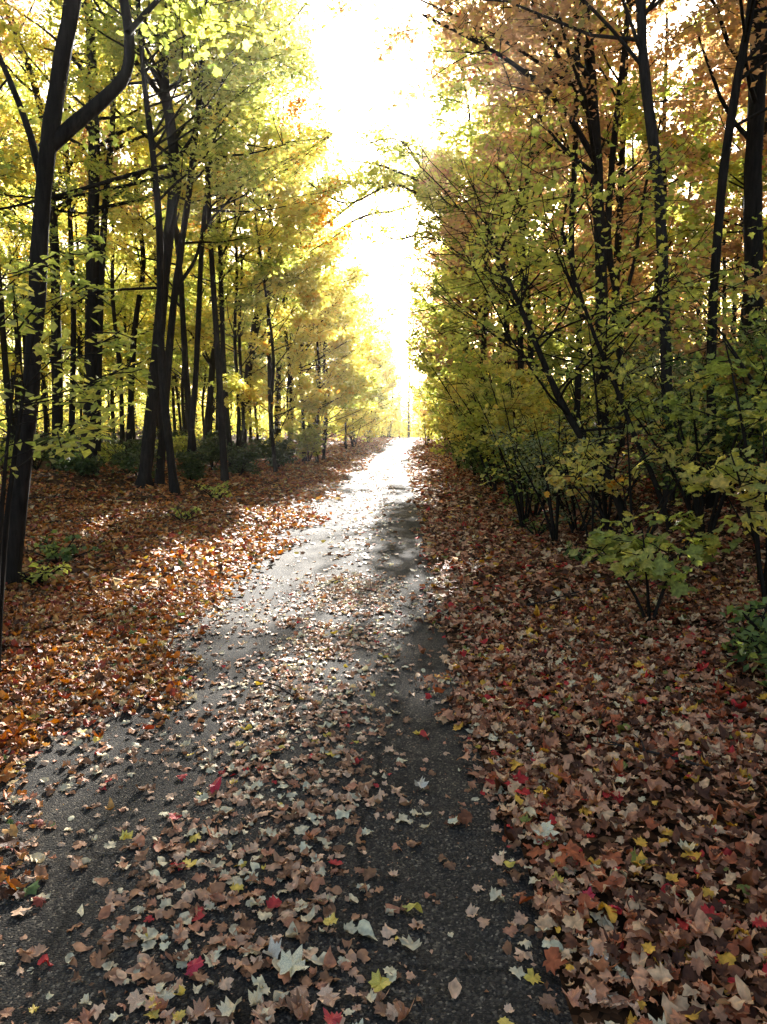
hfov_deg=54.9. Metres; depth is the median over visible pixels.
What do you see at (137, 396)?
tree
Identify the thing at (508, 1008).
fallen leaf
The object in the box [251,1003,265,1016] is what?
fallen leaf
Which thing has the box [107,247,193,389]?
tree
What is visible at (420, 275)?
tree
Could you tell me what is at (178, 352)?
tree
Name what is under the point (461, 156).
tree
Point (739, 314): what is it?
tree
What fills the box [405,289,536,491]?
maple sapling
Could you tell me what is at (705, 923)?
fallen leaves
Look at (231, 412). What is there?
tree
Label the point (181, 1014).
fallen leaf
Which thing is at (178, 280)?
tree
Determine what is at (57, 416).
tree
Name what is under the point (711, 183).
tree
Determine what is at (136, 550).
fallen stick
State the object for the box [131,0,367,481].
tree
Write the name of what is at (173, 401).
tree
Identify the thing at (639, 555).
maple sapling
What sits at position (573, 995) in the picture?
fallen leaf
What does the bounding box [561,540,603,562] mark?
verge plant
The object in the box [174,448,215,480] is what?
shrub
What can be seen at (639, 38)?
tree
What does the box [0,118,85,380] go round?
tree
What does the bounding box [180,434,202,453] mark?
shrub
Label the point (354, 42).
sky
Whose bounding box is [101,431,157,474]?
shrub
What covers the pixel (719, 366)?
maple sapling
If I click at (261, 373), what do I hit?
tree
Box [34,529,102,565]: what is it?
verge plant
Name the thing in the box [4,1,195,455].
tree
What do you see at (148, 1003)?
fallen leaf
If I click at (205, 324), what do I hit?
tree
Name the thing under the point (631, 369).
shrub
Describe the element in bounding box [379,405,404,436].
shrub
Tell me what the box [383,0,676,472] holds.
tree
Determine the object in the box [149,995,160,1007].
fallen leaf
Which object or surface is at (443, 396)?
shrub
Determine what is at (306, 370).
tree
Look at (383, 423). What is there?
shrub
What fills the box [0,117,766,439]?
woods
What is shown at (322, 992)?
fallen leaf
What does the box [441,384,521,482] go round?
maple sapling
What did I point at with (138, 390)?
tree
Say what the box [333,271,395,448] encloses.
tree
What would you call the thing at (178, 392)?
tree
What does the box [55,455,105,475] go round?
shrub
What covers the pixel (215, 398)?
tree
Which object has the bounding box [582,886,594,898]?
fallen leaf
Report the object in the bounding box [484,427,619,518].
shrub
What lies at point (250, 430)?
tree
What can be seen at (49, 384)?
tree
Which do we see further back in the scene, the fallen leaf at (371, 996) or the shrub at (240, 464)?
the shrub at (240, 464)
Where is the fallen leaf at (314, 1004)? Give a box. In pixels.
[308,1001,317,1010]
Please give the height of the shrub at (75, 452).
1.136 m
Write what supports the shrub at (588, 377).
on the ground
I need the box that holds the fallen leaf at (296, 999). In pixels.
[285,985,300,1013]
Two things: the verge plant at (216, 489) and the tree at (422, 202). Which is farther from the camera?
the tree at (422, 202)
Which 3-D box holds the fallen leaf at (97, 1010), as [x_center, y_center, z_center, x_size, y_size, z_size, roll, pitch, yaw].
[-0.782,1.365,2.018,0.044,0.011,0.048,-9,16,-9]
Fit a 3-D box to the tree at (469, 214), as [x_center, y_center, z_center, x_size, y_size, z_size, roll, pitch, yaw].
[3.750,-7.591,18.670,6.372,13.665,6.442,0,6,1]
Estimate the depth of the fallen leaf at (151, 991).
2.09 m
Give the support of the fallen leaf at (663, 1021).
on the fallen leaves at (705, 923)
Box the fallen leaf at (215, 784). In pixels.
[209,777,221,793]
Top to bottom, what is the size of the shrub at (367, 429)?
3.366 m
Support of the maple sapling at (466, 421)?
on the ground
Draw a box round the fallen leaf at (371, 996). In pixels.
[365,988,376,1002]
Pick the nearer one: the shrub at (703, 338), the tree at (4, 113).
the shrub at (703, 338)
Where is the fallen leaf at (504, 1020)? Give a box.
[497,1016,514,1023]
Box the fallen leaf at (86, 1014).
[78,1007,94,1022]
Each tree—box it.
[0,0,66,197]
[0,0,75,442]
[0,0,146,469]
[0,0,250,474]
[0,0,291,487]
[0,0,309,585]
[0,1,152,452]
[0,32,73,430]
[0,55,64,443]
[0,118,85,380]
[0,143,84,437]
[0,181,74,390]
[0,213,26,356]
[0,227,69,432]
[2,165,120,389]
[3,163,137,389]
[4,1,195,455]
[22,134,127,382]
[35,0,330,495]
[40,204,105,439]
[46,0,259,458]
[48,87,180,439]
[61,0,317,485]
[61,173,149,394]
[66,1,230,453]
[77,287,147,439]
[81,104,198,437]
[84,270,140,421]
[106,243,181,439]
[106,349,145,401]
[107,164,208,447]
[107,247,125,430]
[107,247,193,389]
[115,124,241,446]
[118,266,149,404]
[122,2,353,471]
[124,344,189,437]
[127,99,291,449]
[127,185,209,441]
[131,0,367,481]
[132,217,210,435]
[133,1,381,463]
[136,204,275,427]
[140,61,296,444]
[141,251,210,428]
[165,87,344,451]
[169,322,191,406]
[170,224,266,434]
[178,216,253,393]
[180,216,266,432]
[184,0,367,472]
[190,243,265,436]
[197,123,359,472]
[198,229,288,440]
[199,274,261,434]
[200,62,389,447]
[207,204,287,441]
[207,357,235,435]
[216,169,392,461]
[225,126,331,433]
[227,0,366,457]
[232,134,477,452]
[235,253,379,462]
[247,183,330,443]
[253,263,311,435]
[263,294,322,441]
[271,241,333,426]
[280,263,393,458]
[283,81,622,386]
[296,230,345,441]
[297,275,377,452]
[301,108,568,355]
[313,291,387,443]
[316,0,680,481]
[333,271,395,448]
[335,327,401,432]
[346,297,393,441]
[351,0,554,460]
[353,113,529,377]
[361,46,509,366]
[361,340,402,436]
[367,327,408,438]
[378,0,534,464]
[382,86,766,532]
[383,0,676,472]
[386,108,766,533]
[390,1,628,476]
[402,287,462,422]
[405,0,669,415]
[406,202,543,425]
[408,330,469,439]
[416,0,735,502]
[416,300,476,415]
[418,243,469,420]
[424,115,545,415]
[426,258,516,408]
[466,0,746,449]
[486,84,571,387]
[500,41,671,383]
[503,106,581,369]
[516,222,593,365]
[523,139,586,369]
[547,104,651,423]
[548,0,671,429]
[554,16,723,368]
[561,0,749,378]
[567,237,648,364]
[577,61,696,349]
[585,165,707,360]
[599,72,766,342]
[609,121,688,377]
[611,0,766,442]
[629,160,711,347]
[635,88,745,372]
[640,16,766,342]
[649,11,766,340]
[653,151,742,342]
[657,193,722,373]
[688,0,766,178]
[705,0,766,508]
[707,82,766,247]
[717,110,766,338]
[738,142,766,204]
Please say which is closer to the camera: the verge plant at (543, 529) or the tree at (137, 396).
the verge plant at (543, 529)
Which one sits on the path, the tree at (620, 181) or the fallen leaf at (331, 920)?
the fallen leaf at (331, 920)
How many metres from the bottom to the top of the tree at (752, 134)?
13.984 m
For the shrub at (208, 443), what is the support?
on the ground
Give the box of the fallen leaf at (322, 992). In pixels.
[317,984,339,1005]
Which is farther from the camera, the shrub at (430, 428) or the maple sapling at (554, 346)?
the shrub at (430, 428)
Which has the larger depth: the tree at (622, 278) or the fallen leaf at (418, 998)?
the tree at (622, 278)
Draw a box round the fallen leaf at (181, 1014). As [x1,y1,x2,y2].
[172,1009,185,1021]
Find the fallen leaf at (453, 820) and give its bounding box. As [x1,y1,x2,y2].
[448,817,457,823]
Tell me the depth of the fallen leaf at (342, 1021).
1.99 m
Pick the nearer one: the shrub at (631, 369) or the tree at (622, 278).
the shrub at (631, 369)
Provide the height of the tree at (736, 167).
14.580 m
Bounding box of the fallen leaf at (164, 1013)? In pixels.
[158,1007,174,1016]
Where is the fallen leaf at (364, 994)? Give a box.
[359,990,368,1000]
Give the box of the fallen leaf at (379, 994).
[373,988,388,1003]
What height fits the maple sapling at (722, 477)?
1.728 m
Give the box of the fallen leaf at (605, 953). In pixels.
[588,941,608,959]
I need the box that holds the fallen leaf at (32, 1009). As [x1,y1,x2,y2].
[28,1004,38,1012]
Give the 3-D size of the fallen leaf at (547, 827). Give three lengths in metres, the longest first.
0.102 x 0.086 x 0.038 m
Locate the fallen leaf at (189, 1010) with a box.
[186,1006,197,1020]
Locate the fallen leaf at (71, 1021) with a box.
[64,1017,79,1023]
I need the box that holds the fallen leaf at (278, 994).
[273,990,288,1001]
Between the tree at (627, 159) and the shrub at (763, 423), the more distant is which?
the tree at (627, 159)
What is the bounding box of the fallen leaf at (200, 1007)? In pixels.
[192,996,217,1017]
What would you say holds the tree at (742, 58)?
on the ground
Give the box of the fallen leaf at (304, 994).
[292,988,309,1003]
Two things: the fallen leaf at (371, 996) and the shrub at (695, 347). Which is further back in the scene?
the shrub at (695, 347)
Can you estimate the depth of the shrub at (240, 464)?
23.45 m
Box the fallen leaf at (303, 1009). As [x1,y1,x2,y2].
[291,992,312,1019]
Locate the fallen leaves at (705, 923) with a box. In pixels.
[401,432,766,1023]
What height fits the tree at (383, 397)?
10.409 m
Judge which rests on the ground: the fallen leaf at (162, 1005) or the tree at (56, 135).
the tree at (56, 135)
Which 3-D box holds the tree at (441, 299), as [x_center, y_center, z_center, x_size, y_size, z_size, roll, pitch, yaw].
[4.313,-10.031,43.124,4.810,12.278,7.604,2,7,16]
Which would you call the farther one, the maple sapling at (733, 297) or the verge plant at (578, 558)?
the verge plant at (578, 558)
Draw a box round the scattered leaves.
[0,455,649,1023]
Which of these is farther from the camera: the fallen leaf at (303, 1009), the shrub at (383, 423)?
the shrub at (383, 423)
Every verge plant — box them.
[16,557,71,587]
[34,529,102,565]
[165,506,200,520]
[192,481,231,499]
[511,514,569,536]
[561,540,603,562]
[722,613,765,661]
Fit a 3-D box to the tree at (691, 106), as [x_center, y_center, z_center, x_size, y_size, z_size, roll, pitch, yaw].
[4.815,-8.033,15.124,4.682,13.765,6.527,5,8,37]
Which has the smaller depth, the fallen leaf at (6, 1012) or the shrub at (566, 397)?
the fallen leaf at (6, 1012)
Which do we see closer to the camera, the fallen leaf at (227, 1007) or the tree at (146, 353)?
the fallen leaf at (227, 1007)
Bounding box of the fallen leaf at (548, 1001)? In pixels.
[538,993,556,1009]
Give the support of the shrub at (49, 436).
on the ground
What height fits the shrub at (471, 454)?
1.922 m
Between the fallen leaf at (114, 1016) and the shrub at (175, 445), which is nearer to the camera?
the fallen leaf at (114, 1016)
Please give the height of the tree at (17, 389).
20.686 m
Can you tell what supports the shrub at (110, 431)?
on the ground
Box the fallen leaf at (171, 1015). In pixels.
[160,1009,176,1019]
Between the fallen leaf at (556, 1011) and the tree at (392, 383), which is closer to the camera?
the fallen leaf at (556, 1011)
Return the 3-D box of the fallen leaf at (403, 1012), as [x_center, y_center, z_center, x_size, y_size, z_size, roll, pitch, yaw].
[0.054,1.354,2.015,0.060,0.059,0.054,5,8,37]
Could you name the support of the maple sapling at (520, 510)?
on the ground
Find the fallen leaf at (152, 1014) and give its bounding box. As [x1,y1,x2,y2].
[145,1009,159,1018]
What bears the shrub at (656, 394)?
on the ground
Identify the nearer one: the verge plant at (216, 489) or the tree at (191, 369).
the verge plant at (216, 489)
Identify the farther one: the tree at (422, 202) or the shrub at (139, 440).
the shrub at (139, 440)
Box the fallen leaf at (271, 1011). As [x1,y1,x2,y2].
[253,1005,275,1023]
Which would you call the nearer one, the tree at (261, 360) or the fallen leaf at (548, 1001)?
the fallen leaf at (548, 1001)
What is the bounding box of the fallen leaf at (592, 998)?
[586,988,608,1003]
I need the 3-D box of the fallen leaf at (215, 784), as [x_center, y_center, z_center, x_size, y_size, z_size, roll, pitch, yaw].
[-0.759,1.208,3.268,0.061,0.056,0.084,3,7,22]
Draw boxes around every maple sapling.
[0,235,158,672]
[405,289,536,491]
[413,381,460,447]
[418,378,463,469]
[424,356,485,475]
[430,326,558,499]
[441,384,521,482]
[442,380,569,527]
[459,351,571,502]
[486,394,617,545]
[523,305,660,502]
[536,419,725,573]
[544,436,627,552]
[554,304,720,531]
[568,509,743,622]
[606,350,766,542]
[651,339,766,583]
[667,246,766,433]
[675,406,766,610]
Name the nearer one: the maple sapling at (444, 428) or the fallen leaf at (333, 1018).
the fallen leaf at (333, 1018)
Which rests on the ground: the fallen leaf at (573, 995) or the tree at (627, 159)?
the tree at (627, 159)
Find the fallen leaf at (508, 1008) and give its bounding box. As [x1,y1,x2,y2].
[504,1003,513,1012]
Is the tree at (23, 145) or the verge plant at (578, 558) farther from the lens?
the tree at (23, 145)
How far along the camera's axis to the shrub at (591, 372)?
20.57 m
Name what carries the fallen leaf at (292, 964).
on the path
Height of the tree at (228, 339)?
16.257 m
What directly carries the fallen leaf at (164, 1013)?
on the path
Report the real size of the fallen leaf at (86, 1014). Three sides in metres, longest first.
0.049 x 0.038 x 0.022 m
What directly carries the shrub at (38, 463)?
on the ground
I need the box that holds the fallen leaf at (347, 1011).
[343,1008,355,1015]
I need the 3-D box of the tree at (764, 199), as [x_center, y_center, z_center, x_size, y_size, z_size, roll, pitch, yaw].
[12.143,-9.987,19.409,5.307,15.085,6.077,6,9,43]
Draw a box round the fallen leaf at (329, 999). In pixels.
[323,993,339,1006]
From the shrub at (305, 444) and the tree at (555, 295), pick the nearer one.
the shrub at (305, 444)
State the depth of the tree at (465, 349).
30.48 m
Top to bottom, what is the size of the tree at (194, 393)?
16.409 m
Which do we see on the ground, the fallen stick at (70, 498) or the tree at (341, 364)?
the tree at (341, 364)
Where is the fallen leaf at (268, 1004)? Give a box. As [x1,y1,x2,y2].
[263,1001,276,1009]
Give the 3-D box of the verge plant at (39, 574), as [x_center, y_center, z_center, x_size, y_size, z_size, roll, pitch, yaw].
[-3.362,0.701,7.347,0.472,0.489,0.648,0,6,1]
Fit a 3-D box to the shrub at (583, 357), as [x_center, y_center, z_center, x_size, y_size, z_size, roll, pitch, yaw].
[6.867,-3.732,21.602,4.308,3.284,2.792,-5,8,-40]
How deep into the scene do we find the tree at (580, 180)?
24.47 m
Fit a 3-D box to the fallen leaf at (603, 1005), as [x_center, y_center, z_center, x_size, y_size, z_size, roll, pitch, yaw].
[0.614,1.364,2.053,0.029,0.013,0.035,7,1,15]
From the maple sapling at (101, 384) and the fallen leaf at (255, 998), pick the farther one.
the maple sapling at (101, 384)
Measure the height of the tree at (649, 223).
15.874 m
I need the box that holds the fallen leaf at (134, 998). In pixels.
[126,989,145,1012]
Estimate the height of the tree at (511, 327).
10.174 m
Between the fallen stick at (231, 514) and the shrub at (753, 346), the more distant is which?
the fallen stick at (231, 514)
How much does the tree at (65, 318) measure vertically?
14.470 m
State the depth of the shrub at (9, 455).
19.26 m
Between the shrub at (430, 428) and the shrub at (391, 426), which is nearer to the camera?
the shrub at (430, 428)
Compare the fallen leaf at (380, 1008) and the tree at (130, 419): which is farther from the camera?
the tree at (130, 419)
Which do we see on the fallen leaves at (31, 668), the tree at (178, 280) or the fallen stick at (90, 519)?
the fallen stick at (90, 519)
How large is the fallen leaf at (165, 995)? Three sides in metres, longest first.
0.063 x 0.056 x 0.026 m
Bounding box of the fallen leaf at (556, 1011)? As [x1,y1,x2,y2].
[553,1005,559,1014]
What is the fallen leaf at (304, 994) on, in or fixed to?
on the path
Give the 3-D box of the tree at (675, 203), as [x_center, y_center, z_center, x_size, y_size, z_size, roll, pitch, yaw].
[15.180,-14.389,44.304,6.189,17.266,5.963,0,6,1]
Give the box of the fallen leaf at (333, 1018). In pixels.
[323,1007,342,1023]
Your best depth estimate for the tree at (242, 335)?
28.19 m
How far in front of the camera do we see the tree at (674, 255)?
35.93 m
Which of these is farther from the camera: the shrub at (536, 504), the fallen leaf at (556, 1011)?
the shrub at (536, 504)
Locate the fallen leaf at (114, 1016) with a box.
[109,1011,122,1021]
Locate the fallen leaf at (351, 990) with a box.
[344,986,357,995]
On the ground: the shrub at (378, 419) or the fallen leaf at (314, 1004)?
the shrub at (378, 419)
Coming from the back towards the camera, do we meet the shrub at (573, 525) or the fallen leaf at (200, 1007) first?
the shrub at (573, 525)
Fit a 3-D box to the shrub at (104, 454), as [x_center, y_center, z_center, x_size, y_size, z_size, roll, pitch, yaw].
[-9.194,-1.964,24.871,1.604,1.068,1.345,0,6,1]
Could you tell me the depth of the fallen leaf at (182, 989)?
2.08 m
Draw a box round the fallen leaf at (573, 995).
[562,985,581,1006]
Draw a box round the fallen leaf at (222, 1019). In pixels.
[213,1010,233,1023]
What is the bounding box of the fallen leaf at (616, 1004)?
[603,997,623,1006]
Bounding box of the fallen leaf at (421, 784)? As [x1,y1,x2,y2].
[414,776,428,788]
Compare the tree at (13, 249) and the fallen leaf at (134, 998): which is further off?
the tree at (13, 249)
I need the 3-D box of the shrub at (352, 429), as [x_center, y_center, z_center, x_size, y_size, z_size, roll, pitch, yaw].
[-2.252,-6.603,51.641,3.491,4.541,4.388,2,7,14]
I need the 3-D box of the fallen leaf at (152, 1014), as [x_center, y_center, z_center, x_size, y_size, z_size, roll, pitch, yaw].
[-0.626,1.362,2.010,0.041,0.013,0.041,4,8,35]
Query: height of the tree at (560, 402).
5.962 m
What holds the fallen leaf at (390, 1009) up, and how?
on the path
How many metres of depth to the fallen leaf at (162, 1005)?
2.03 m
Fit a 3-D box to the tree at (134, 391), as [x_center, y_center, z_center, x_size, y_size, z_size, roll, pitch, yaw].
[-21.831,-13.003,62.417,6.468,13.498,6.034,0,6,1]
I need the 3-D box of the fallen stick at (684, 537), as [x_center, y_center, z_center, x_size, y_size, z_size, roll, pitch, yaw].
[3.150,0.294,8.235,1.503,0.460,0.727,0,6,1]
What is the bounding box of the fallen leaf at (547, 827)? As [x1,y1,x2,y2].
[534,820,559,841]
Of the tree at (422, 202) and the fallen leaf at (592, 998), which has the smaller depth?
the fallen leaf at (592, 998)
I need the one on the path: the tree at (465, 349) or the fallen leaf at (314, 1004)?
the fallen leaf at (314, 1004)
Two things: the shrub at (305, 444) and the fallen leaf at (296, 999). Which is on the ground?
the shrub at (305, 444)
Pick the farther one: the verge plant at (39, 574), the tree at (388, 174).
the tree at (388, 174)
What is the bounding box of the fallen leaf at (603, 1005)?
[599,998,608,1008]
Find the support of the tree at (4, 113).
on the ground
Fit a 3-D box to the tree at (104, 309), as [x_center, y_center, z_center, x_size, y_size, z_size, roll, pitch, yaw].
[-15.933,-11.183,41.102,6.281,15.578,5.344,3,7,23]
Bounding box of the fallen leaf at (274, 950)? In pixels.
[262,936,281,958]
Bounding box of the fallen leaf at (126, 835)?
[119,829,132,839]
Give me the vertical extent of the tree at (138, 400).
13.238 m
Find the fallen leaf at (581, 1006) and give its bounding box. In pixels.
[579,1001,589,1009]
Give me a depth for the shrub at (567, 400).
20.81 m
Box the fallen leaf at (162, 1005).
[153,996,167,1011]
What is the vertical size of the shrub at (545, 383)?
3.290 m
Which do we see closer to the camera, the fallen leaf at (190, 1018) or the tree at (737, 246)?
the fallen leaf at (190, 1018)
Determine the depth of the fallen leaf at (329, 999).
2.06 m
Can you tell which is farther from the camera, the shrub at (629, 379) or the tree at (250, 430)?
the tree at (250, 430)
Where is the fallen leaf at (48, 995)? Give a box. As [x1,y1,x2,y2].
[45,991,53,998]
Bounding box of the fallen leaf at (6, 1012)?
[0,1007,14,1017]
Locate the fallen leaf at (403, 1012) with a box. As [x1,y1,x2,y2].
[393,998,414,1021]
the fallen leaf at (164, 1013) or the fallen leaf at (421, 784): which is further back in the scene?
the fallen leaf at (421, 784)
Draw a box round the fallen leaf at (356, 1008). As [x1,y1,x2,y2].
[352,1004,360,1010]
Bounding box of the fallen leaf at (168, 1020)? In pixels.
[164,1015,180,1023]
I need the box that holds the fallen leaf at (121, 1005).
[117,1003,125,1010]
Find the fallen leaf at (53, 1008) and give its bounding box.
[46,1006,57,1011]
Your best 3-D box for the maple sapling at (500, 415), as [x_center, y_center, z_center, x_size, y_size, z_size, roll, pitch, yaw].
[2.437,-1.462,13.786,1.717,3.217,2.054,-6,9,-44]
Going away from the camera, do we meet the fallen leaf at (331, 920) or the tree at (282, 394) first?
the fallen leaf at (331, 920)
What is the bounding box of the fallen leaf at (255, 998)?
[248,984,262,1006]
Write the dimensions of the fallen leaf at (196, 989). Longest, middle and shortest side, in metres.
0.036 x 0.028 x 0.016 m
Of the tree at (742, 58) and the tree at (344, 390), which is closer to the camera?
the tree at (742, 58)
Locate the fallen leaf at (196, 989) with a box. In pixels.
[193,983,202,993]
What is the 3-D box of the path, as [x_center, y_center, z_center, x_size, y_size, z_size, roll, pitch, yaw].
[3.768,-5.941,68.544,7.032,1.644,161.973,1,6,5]
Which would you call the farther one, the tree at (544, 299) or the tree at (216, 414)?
the tree at (216, 414)
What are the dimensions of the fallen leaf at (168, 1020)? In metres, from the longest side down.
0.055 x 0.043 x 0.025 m
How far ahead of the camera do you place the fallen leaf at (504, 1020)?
2.01 m
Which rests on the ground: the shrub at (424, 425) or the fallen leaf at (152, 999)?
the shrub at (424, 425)
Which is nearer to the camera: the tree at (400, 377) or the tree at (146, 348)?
the tree at (146, 348)
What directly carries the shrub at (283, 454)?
on the ground
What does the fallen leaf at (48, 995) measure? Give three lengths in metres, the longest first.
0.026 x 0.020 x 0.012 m
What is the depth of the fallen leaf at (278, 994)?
2.07 m
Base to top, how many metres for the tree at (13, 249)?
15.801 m
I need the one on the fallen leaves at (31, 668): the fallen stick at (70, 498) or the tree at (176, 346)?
the fallen stick at (70, 498)
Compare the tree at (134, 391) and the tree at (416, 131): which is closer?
the tree at (416, 131)
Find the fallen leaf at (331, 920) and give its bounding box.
[323,912,337,924]
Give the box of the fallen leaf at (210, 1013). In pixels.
[204,1009,215,1023]
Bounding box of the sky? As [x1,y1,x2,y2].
[0,0,766,422]
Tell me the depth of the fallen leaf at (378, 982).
2.11 m
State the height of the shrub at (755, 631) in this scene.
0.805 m
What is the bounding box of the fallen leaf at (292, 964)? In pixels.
[277,945,308,977]
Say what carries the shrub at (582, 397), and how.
on the ground
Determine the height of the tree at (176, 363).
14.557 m
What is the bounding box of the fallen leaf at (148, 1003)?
[144,997,155,1010]
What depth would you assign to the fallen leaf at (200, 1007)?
2.02 m
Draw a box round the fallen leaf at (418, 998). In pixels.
[416,995,422,1005]
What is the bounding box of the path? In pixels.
[0,437,572,1023]
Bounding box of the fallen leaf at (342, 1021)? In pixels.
[337,1015,344,1023]
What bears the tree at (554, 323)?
on the ground
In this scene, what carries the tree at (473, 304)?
on the ground
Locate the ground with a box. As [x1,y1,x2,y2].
[0,404,766,1023]
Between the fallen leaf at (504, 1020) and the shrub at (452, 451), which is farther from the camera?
the shrub at (452, 451)
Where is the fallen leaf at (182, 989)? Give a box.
[173,985,185,995]
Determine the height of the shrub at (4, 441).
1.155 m
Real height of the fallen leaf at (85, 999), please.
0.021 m
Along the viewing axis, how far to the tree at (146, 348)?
35.92 m
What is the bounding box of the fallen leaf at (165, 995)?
[158,985,175,1000]
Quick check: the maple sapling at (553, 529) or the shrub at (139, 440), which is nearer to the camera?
the maple sapling at (553, 529)
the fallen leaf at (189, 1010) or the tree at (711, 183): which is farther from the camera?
the tree at (711, 183)
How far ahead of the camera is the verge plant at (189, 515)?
12.62 m
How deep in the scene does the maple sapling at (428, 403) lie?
30.63 m
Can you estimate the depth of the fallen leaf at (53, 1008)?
2.04 m
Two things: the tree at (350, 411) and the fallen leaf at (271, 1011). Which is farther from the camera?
the tree at (350, 411)
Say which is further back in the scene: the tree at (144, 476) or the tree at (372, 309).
the tree at (372, 309)
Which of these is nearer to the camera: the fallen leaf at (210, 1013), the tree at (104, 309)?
the fallen leaf at (210, 1013)
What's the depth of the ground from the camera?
4.00 m
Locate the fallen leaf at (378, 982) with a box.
[368,969,391,991]
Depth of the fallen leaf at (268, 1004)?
2.05 m
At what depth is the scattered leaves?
3.04 m
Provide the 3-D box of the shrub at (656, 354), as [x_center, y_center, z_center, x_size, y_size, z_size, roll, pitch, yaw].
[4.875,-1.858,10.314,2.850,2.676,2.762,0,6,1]
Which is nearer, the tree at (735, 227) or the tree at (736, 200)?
the tree at (735, 227)
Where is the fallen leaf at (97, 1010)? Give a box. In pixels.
[90,1003,104,1019]
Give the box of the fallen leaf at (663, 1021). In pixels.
[648,1012,665,1023]
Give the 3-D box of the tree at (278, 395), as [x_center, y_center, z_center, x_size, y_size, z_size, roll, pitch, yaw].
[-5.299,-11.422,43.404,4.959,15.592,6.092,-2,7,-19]
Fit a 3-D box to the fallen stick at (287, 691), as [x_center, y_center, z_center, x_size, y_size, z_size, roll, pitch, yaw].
[-0.630,1.057,4.479,0.158,0.027,0.356,-5,8,-39]
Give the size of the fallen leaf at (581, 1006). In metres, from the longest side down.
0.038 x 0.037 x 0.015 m
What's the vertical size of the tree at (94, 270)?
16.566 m
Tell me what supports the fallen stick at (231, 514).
on the fallen leaves at (31, 668)
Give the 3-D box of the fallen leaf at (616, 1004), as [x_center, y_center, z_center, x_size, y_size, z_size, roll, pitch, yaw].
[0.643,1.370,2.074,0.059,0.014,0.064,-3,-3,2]
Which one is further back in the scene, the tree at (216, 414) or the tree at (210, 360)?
the tree at (216, 414)
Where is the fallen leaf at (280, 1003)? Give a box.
[273,996,287,1008]
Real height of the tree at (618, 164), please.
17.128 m
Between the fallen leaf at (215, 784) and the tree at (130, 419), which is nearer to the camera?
the fallen leaf at (215, 784)
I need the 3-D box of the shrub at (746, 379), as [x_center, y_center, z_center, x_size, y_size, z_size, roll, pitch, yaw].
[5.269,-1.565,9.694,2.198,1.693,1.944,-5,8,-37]
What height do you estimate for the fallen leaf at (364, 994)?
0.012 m
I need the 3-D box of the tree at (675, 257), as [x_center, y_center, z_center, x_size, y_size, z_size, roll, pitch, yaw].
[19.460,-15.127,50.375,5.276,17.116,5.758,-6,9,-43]
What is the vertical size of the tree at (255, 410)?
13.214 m
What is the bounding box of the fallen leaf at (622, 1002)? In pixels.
[619,999,630,1005]
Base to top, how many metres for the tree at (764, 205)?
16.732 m
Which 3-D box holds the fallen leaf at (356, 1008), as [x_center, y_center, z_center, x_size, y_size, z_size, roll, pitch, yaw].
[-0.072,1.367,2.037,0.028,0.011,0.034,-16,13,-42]
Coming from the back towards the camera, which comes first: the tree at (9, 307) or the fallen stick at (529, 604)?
the tree at (9, 307)
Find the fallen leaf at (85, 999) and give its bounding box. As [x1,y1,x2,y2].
[78,993,91,1004]
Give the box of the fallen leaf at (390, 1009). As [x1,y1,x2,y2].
[386,1002,400,1020]
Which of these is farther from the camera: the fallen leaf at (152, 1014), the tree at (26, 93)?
the tree at (26, 93)
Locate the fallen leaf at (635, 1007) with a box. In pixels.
[627,999,639,1016]
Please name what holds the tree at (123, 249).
on the ground
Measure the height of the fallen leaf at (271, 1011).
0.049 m
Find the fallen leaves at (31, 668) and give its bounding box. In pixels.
[0,432,405,976]
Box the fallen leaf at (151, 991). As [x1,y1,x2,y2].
[143,985,160,996]
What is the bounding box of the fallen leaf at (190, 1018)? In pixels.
[187,1015,194,1021]
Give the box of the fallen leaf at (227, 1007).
[217,996,241,1016]
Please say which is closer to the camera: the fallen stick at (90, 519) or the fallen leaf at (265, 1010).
the fallen leaf at (265, 1010)
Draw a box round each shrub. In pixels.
[0,435,10,457]
[0,437,42,473]
[2,433,68,470]
[33,432,49,462]
[37,437,82,472]
[40,429,80,452]
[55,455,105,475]
[97,441,124,462]
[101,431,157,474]
[103,428,125,443]
[106,446,166,477]
[132,435,141,445]
[155,437,184,456]
[156,428,187,443]
[172,434,187,454]
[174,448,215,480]
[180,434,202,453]
[196,430,235,470]
[226,441,263,474]
[248,436,298,468]
[250,440,268,456]
[281,422,336,461]
[329,386,376,446]
[349,408,384,442]
[359,400,387,438]
[362,403,394,437]
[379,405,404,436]
[410,400,442,444]
[419,406,437,440]
[422,388,536,467]
[442,424,478,468]
[451,426,512,487]
[472,372,610,488]
[483,410,678,534]
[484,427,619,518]
[492,351,586,432]
[508,376,593,431]
[516,337,646,443]
[546,325,656,425]
[550,394,594,431]
[559,334,688,434]
[559,343,684,429]
[565,315,694,434]
[582,370,679,434]
[611,385,689,432]
[615,343,766,517]
[617,277,765,455]
[633,262,766,450]
[635,333,717,428]
[673,338,766,456]
[695,342,766,402]
[717,319,766,431]
[718,588,766,686]
[722,320,766,472]
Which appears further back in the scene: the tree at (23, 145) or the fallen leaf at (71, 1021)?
the tree at (23, 145)
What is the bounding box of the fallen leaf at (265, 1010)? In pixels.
[261,1007,269,1015]
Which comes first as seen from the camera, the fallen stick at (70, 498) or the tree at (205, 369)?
the fallen stick at (70, 498)
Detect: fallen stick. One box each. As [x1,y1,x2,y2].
[29,489,124,500]
[48,506,142,522]
[112,542,163,556]
[213,510,254,515]
[254,678,293,696]
[527,581,591,605]
[593,733,712,771]
[625,520,709,554]
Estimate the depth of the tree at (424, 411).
52.05 m
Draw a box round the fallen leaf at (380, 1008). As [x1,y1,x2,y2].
[373,1001,392,1017]

